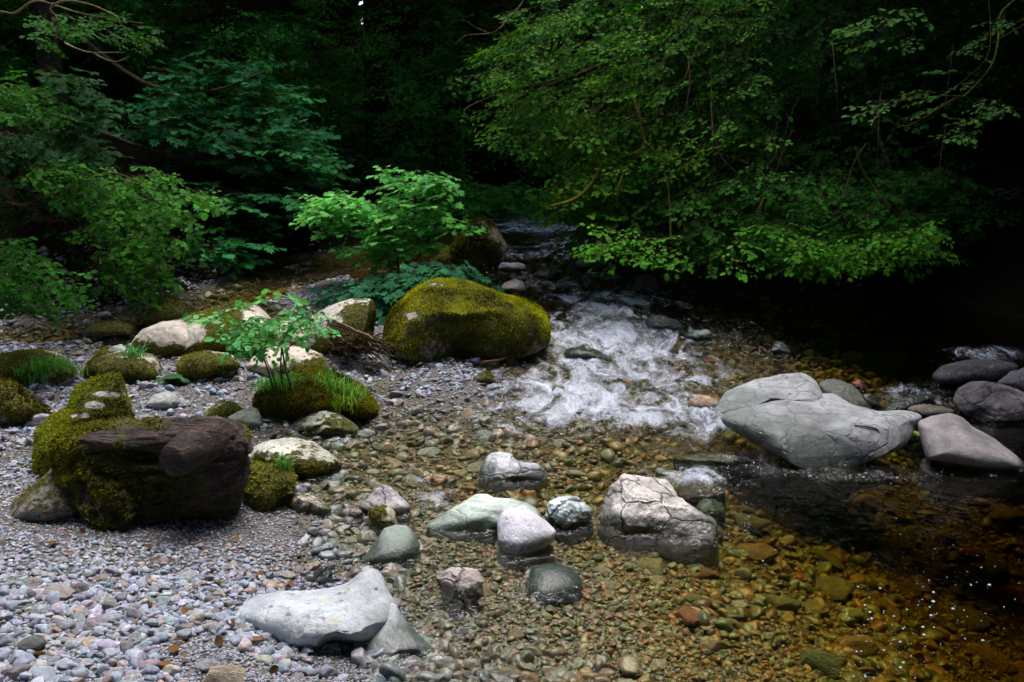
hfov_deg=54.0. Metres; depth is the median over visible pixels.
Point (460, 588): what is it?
boulder
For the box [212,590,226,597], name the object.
cobble
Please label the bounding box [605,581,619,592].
cobble
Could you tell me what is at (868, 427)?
stick
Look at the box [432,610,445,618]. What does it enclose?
cobble
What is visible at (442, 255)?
boulder
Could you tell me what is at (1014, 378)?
boulder
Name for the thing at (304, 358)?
boulder
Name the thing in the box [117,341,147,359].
grass tuft
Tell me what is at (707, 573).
cobble
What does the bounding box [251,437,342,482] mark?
boulder
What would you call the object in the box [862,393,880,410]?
boulder
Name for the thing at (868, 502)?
cobble
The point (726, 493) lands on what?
cobble
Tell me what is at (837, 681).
cobble
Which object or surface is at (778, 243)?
tree
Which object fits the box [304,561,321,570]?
boulder
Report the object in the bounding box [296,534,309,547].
boulder
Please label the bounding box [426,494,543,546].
boulder
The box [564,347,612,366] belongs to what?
boulder
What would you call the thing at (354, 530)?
cobble
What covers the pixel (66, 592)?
cobble
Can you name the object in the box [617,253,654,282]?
boulder
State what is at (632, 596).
cobble
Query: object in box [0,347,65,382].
boulder
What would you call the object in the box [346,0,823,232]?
tree
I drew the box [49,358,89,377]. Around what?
grass tuft
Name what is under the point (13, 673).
cobble
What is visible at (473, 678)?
cobble
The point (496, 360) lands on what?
stick
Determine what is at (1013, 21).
tree
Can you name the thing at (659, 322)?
boulder
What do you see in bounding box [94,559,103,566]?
cobble
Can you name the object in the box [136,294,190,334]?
boulder
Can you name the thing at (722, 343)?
cobble
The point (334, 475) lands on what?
cobble
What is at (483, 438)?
cobble
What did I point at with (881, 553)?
cobble
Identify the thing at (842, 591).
cobble
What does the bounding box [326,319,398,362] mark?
twig heap
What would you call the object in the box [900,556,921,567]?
cobble
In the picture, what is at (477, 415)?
cobble
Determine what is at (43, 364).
grass tuft
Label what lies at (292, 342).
boulder
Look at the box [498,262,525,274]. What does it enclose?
boulder
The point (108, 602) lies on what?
cobble
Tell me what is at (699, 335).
boulder
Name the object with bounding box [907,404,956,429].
boulder
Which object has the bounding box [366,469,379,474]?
cobble
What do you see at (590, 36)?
tree
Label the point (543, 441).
cobble
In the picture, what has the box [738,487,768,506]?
cobble
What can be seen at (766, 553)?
cobble
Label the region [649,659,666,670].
cobble
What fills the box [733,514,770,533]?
cobble
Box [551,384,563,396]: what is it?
boulder
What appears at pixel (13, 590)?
cobble
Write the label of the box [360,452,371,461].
cobble
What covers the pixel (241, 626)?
cobble
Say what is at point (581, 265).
boulder
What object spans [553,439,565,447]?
cobble
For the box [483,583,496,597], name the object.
cobble
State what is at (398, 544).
boulder
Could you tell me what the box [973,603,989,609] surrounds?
cobble
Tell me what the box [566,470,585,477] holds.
cobble
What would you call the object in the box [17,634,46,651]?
cobble
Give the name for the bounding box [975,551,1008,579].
cobble
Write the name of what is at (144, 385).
cobble
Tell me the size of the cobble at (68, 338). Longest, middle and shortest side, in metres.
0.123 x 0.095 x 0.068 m
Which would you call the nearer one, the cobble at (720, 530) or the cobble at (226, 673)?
the cobble at (226, 673)
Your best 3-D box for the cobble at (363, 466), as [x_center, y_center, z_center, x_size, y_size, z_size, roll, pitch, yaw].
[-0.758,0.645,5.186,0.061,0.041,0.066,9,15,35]
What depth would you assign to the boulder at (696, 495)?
4.89 m
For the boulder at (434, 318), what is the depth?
6.92 m
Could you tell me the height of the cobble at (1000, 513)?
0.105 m
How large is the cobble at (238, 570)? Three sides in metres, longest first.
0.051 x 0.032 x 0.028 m
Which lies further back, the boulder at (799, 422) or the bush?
the bush
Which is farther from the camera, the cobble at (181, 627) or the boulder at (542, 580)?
the boulder at (542, 580)
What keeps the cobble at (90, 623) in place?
on the gravel at (110, 651)
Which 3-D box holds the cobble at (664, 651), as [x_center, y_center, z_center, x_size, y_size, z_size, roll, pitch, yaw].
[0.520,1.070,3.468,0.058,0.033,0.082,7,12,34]
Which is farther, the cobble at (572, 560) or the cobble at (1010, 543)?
the cobble at (1010, 543)
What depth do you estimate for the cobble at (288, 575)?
3.78 m
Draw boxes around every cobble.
[1,585,17,594]
[1,664,30,680]
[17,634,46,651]
[19,577,43,588]
[24,336,36,342]
[29,608,39,613]
[31,414,49,426]
[40,571,54,577]
[44,584,72,599]
[52,626,61,632]
[56,556,68,562]
[63,336,76,340]
[70,583,88,593]
[79,658,93,666]
[82,617,107,630]
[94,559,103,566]
[95,574,107,581]
[102,596,119,609]
[128,632,146,645]
[139,381,156,388]
[142,627,154,633]
[154,583,169,591]
[175,623,192,630]
[179,569,198,582]
[194,659,218,671]
[202,575,214,580]
[202,664,245,681]
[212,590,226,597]
[219,564,231,571]
[235,569,245,574]
[235,624,247,628]
[241,587,255,593]
[245,672,254,677]
[275,570,295,579]
[279,301,291,305]
[287,650,292,658]
[290,672,303,680]
[293,566,304,571]
[326,471,343,480]
[326,670,337,677]
[349,527,359,534]
[356,492,368,498]
[357,429,375,437]
[358,463,372,470]
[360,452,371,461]
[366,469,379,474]
[371,442,381,450]
[395,445,407,452]
[403,481,421,488]
[416,391,426,397]
[417,447,440,457]
[420,535,430,543]
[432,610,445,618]
[444,460,455,465]
[452,451,460,455]
[457,378,465,382]
[459,468,467,475]
[461,408,473,416]
[466,462,481,472]
[469,414,483,418]
[469,676,479,681]
[475,430,491,439]
[478,434,488,443]
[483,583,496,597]
[486,384,495,390]
[506,629,524,642]
[536,437,546,444]
[551,540,557,547]
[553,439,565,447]
[560,558,577,563]
[564,312,588,320]
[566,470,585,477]
[580,496,594,504]
[592,566,613,577]
[594,545,605,554]
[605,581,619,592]
[607,605,623,612]
[624,594,636,605]
[625,298,637,306]
[636,558,662,575]
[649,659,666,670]
[650,575,664,582]
[659,646,669,654]
[662,463,678,474]
[673,377,684,381]
[675,607,698,625]
[683,594,709,603]
[698,637,727,654]
[699,567,720,579]
[715,337,728,345]
[717,525,722,543]
[725,489,729,499]
[728,618,740,629]
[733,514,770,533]
[737,543,779,562]
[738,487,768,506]
[744,621,762,629]
[757,465,789,489]
[762,594,801,611]
[774,509,807,532]
[794,625,809,637]
[796,538,804,547]
[798,649,840,679]
[804,600,829,616]
[806,548,843,572]
[814,576,853,602]
[817,489,834,500]
[828,680,846,681]
[835,519,871,536]
[836,635,877,658]
[841,351,863,363]
[853,493,878,509]
[873,543,893,564]
[877,458,898,475]
[878,597,899,617]
[885,502,904,520]
[888,644,895,651]
[894,581,921,598]
[896,525,919,550]
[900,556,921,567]
[932,528,958,540]
[932,561,952,572]
[945,605,990,631]
[955,547,985,559]
[965,643,1009,673]
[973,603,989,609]
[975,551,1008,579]
[987,503,1023,522]
[992,585,1023,609]
[999,537,1020,549]
[1010,660,1023,681]
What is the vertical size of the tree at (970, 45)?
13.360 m
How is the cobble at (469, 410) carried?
on the riverbed ground
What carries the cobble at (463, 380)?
on the riverbed ground
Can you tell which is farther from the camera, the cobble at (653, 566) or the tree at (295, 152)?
the tree at (295, 152)
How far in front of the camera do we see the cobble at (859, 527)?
5.36 m
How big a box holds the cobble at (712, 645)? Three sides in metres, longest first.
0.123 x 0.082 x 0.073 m
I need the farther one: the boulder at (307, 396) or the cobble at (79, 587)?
the boulder at (307, 396)
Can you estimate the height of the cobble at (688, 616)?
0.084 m
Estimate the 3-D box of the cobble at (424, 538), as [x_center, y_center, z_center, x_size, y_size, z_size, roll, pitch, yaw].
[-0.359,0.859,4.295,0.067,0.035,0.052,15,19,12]
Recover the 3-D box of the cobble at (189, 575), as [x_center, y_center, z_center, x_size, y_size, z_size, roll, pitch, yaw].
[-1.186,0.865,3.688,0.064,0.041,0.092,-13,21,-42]
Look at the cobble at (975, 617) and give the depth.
4.79 m
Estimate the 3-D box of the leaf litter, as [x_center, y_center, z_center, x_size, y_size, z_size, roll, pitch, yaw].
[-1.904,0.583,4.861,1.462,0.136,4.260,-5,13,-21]
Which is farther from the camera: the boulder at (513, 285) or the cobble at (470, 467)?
the boulder at (513, 285)
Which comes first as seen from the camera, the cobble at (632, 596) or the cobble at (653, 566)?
the cobble at (632, 596)
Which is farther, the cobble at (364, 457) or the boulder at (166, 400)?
the boulder at (166, 400)
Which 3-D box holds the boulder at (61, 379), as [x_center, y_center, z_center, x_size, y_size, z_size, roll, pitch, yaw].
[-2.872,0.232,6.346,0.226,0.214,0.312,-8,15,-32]
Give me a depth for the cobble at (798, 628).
3.85 m
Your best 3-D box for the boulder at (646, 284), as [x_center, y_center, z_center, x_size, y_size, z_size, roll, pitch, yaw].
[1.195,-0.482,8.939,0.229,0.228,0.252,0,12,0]
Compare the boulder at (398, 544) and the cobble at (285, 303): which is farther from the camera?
the cobble at (285, 303)
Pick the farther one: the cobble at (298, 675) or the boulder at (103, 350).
the boulder at (103, 350)
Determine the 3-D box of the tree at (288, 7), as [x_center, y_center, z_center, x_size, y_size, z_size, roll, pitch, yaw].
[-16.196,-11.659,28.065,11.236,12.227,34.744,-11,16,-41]
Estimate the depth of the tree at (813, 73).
15.21 m
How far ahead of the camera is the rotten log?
4.12 m
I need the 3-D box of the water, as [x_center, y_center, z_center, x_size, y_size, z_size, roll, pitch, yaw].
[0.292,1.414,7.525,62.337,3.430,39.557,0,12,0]
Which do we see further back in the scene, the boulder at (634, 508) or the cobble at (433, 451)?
the cobble at (433, 451)
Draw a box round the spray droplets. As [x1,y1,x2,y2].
[403,269,786,520]
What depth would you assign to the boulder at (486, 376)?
6.50 m
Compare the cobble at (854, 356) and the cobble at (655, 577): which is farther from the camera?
the cobble at (854, 356)
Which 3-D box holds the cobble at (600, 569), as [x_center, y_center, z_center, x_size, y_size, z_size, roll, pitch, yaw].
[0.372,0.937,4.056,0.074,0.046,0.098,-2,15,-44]
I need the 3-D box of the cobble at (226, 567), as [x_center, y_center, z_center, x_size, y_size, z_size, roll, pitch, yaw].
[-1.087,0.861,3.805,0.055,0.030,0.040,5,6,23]
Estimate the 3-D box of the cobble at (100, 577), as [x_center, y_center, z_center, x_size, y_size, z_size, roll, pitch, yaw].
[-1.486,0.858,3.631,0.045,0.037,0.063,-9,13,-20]
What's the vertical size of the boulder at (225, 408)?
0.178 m
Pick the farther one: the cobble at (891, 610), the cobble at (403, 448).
the cobble at (403, 448)
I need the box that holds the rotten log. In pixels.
[45,415,253,531]
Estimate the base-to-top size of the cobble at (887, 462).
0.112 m
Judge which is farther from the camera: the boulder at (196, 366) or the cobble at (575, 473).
the boulder at (196, 366)
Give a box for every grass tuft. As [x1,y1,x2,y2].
[10,349,81,385]
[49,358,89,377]
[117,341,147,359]
[245,367,305,393]
[269,454,293,470]
[299,362,375,401]
[323,379,371,414]
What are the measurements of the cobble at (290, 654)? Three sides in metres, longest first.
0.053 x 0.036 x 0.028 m
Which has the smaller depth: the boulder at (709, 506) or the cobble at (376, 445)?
the boulder at (709, 506)
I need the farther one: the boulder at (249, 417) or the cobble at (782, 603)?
the boulder at (249, 417)
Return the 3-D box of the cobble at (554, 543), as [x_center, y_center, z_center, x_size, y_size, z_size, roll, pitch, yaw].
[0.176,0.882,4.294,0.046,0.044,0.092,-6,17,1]
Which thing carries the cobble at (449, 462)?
on the riverbed ground
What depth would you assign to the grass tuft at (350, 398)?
5.74 m
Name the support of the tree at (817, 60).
on the riverbed ground
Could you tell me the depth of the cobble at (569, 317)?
8.77 m
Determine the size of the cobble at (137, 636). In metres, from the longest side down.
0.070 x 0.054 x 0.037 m
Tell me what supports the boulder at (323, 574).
on the gravel at (110, 651)
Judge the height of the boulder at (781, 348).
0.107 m
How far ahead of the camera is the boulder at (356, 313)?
7.00 m
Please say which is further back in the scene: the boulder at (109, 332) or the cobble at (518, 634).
the boulder at (109, 332)
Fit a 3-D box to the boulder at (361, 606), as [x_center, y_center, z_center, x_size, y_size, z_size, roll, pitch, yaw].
[-0.658,1.068,3.496,0.592,0.475,0.658,-6,14,-26]
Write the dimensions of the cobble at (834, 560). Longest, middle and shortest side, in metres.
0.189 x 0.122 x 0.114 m
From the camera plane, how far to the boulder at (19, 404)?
5.45 m
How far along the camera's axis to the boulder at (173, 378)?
6.26 m
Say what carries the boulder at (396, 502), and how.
on the riverbed ground
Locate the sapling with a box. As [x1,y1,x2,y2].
[182,288,340,395]
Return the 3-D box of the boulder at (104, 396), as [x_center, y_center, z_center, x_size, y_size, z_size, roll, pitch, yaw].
[-2.061,0.467,4.845,0.506,0.607,0.522,-9,15,-36]
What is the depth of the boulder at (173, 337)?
6.82 m
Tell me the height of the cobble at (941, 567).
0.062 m
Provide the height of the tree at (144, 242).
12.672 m
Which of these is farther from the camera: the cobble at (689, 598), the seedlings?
the seedlings
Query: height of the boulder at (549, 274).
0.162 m
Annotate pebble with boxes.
[348,508,362,522]
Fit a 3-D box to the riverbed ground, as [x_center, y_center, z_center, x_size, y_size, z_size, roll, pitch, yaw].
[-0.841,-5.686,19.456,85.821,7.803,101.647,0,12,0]
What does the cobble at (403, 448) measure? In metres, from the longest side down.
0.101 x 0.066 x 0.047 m
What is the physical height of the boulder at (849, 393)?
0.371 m
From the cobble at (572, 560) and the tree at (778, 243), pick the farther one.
the tree at (778, 243)
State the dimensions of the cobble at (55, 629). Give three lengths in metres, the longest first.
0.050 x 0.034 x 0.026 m
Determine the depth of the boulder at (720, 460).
5.29 m
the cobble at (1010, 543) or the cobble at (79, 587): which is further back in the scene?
the cobble at (1010, 543)
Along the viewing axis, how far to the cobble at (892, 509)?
5.61 m
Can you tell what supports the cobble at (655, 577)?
on the riverbed ground
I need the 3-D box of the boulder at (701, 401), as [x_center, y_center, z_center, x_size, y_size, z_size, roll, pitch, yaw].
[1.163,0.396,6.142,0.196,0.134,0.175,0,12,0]
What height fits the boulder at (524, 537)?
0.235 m
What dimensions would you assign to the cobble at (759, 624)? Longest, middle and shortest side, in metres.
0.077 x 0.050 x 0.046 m
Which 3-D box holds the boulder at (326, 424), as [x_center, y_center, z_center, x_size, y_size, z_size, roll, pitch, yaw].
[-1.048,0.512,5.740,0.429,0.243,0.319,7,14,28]
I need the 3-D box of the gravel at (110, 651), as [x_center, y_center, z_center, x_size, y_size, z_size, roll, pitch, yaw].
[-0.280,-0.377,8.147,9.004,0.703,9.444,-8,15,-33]
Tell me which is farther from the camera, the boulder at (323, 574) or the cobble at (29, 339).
the cobble at (29, 339)
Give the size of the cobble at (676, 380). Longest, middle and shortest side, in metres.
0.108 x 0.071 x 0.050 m
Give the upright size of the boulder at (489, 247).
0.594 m
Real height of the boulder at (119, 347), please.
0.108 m
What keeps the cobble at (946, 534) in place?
on the riverbed ground
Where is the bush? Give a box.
[288,165,486,280]
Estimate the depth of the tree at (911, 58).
13.06 m
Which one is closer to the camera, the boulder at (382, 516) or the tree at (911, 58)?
the boulder at (382, 516)
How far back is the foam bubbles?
3.54 m
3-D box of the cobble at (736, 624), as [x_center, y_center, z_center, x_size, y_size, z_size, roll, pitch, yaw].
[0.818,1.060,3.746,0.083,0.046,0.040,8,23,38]
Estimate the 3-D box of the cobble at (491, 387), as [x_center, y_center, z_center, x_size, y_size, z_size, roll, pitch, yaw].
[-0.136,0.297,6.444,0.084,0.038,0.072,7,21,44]
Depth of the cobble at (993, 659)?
4.33 m
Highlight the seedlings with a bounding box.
[309,259,505,324]
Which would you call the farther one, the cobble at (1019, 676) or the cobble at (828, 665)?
the cobble at (1019, 676)
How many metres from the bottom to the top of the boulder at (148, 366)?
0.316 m
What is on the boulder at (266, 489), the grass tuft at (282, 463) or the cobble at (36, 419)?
the grass tuft at (282, 463)
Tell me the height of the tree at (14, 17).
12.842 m
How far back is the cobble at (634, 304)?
9.40 m
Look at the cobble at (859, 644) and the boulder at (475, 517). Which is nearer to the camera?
the cobble at (859, 644)
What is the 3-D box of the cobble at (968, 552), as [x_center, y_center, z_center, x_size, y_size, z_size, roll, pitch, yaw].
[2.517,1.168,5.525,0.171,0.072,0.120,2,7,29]
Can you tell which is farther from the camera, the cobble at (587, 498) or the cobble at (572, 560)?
the cobble at (587, 498)
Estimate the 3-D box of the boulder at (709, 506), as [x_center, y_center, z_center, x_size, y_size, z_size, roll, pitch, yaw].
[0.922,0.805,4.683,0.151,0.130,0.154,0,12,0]
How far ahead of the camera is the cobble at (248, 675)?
3.06 m
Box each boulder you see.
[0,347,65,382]
[0,376,51,424]
[10,468,74,522]
[31,370,134,477]
[40,363,76,386]
[82,318,90,328]
[82,351,162,381]
[83,320,133,345]
[93,347,109,356]
[109,344,125,352]
[132,300,275,357]
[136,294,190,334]
[146,391,179,408]
[153,373,190,383]
[175,350,240,380]
[203,399,243,417]
[227,408,261,429]
[237,568,434,660]
[238,421,252,445]
[243,458,297,511]
[246,345,327,377]
[251,366,380,420]
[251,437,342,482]
[275,321,306,346]
[280,492,331,518]
[290,410,358,439]
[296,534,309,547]
[304,298,376,354]
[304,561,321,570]
[309,542,338,554]
[313,565,332,583]
[359,485,411,524]
[360,524,420,570]
[367,503,397,535]
[382,277,551,363]
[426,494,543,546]
[433,245,457,265]
[436,567,483,620]
[449,216,507,273]
[472,368,493,382]
[478,452,547,493]
[496,508,555,571]
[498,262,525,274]
[499,279,526,294]
[525,563,583,607]
[533,267,559,286]
[544,495,593,545]
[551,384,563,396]
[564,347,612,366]
[574,256,613,273]
[597,473,718,567]
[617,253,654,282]
[634,273,659,301]
[646,314,684,338]
[672,452,759,481]
[676,477,725,508]
[685,329,712,345]
[686,395,717,419]
[696,499,725,528]
[719,373,921,498]
[769,341,790,358]
[819,379,871,408]
[852,379,866,394]
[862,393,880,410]
[884,394,934,410]
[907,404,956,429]
[918,413,1023,498]
[928,358,1017,399]
[953,381,1023,448]
[997,368,1023,391]
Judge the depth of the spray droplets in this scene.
5.91 m
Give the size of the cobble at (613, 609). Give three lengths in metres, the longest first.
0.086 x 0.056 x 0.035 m
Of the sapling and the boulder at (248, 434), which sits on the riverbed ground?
the boulder at (248, 434)
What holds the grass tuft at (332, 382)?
on the boulder at (307, 396)
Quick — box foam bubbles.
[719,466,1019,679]
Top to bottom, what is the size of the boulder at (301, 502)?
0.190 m
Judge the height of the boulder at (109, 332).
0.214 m
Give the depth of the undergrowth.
12.52 m
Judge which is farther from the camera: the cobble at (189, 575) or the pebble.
the pebble
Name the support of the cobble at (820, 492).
on the riverbed ground
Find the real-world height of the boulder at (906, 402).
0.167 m
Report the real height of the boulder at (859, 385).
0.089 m
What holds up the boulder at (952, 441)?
in the water
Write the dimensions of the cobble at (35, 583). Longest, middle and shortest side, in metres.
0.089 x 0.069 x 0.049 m
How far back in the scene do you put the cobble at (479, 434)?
5.66 m
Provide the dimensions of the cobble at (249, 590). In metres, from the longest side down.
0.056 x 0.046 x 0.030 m
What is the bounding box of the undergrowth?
[0,0,1023,257]
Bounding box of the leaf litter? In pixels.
[0,376,299,673]
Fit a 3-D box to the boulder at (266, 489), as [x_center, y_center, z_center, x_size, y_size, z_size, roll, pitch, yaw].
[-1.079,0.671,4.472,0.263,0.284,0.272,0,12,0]
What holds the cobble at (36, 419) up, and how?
on the riverbed ground
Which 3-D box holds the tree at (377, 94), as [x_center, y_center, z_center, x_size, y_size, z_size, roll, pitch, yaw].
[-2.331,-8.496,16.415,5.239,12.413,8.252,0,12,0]
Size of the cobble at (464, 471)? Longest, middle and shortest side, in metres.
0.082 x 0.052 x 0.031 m
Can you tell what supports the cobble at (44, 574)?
on the gravel at (110, 651)
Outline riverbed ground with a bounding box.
[0,0,1023,681]
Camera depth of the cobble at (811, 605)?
4.11 m
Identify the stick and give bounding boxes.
[483,356,508,362]
[854,425,879,432]
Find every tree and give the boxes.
[0,0,166,130]
[0,0,167,325]
[0,0,214,106]
[0,158,229,317]
[32,0,359,279]
[130,0,336,174]
[243,0,364,154]
[282,0,487,202]
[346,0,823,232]
[440,0,1023,284]
[486,0,708,185]
[563,0,823,198]
[785,0,962,114]
[841,0,1023,148]
[854,0,1023,110]
[945,0,1023,46]
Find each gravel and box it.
[0,211,860,681]
[0,246,1023,681]
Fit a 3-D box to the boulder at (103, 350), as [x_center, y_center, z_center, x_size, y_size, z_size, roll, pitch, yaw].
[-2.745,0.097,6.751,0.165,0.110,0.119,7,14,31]
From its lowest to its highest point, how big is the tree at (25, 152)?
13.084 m
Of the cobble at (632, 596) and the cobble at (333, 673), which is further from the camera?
the cobble at (632, 596)
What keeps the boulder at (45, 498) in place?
on the riverbed ground
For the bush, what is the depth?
8.55 m
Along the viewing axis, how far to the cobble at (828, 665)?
3.58 m
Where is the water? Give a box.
[4,191,1023,648]
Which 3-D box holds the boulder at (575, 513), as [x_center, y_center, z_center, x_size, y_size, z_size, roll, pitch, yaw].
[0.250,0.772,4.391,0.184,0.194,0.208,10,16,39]
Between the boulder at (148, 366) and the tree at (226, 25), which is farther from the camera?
the tree at (226, 25)
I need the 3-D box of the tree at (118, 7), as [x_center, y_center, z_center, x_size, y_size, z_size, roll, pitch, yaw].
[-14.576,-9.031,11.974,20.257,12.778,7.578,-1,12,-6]
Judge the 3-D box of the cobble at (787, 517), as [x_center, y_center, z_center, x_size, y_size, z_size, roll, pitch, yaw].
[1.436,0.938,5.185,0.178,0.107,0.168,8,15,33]
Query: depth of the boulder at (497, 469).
4.91 m
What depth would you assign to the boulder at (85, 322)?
7.72 m
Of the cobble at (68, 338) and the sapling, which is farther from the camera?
the cobble at (68, 338)
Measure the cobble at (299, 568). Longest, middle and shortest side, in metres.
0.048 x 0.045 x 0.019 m
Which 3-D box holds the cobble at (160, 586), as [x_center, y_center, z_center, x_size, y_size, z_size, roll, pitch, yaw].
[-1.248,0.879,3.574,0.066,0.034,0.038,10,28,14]
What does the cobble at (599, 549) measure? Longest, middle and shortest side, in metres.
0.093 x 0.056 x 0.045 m
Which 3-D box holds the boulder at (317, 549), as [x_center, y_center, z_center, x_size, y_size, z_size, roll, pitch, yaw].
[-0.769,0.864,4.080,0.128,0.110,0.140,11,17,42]
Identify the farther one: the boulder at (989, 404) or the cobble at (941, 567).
the boulder at (989, 404)
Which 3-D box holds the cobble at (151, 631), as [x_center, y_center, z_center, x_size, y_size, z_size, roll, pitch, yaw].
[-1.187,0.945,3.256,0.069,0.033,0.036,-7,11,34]
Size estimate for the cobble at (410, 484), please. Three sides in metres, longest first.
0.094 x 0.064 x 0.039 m
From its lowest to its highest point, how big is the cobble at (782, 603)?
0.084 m
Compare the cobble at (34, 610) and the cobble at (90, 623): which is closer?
the cobble at (90, 623)
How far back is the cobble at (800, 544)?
4.91 m
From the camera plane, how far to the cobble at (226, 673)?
2.98 m
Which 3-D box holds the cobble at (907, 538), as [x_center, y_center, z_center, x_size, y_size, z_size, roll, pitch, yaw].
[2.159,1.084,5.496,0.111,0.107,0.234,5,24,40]
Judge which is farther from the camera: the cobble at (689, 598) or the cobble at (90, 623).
the cobble at (689, 598)
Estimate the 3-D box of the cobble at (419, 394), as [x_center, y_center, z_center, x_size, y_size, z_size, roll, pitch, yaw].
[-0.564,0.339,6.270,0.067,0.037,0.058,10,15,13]
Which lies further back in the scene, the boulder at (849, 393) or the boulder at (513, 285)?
the boulder at (513, 285)
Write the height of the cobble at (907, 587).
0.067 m
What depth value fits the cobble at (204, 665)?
3.06 m
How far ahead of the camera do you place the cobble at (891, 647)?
4.03 m
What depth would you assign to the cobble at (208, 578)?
3.68 m
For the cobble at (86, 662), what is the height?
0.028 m
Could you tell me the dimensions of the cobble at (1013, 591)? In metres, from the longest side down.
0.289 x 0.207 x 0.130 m
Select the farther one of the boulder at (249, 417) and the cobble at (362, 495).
the boulder at (249, 417)
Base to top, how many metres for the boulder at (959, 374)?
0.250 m
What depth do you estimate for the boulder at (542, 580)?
3.76 m
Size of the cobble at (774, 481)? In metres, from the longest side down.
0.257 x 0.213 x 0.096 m
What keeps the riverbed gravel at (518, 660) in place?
on the riverbed ground
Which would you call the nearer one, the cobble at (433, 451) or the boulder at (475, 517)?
the boulder at (475, 517)
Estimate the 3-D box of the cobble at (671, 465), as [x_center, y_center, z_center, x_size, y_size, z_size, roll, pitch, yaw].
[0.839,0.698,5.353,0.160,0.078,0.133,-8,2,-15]
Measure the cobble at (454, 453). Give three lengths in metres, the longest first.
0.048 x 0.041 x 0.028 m
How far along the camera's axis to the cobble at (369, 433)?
5.65 m
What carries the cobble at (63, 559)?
on the gravel at (110, 651)

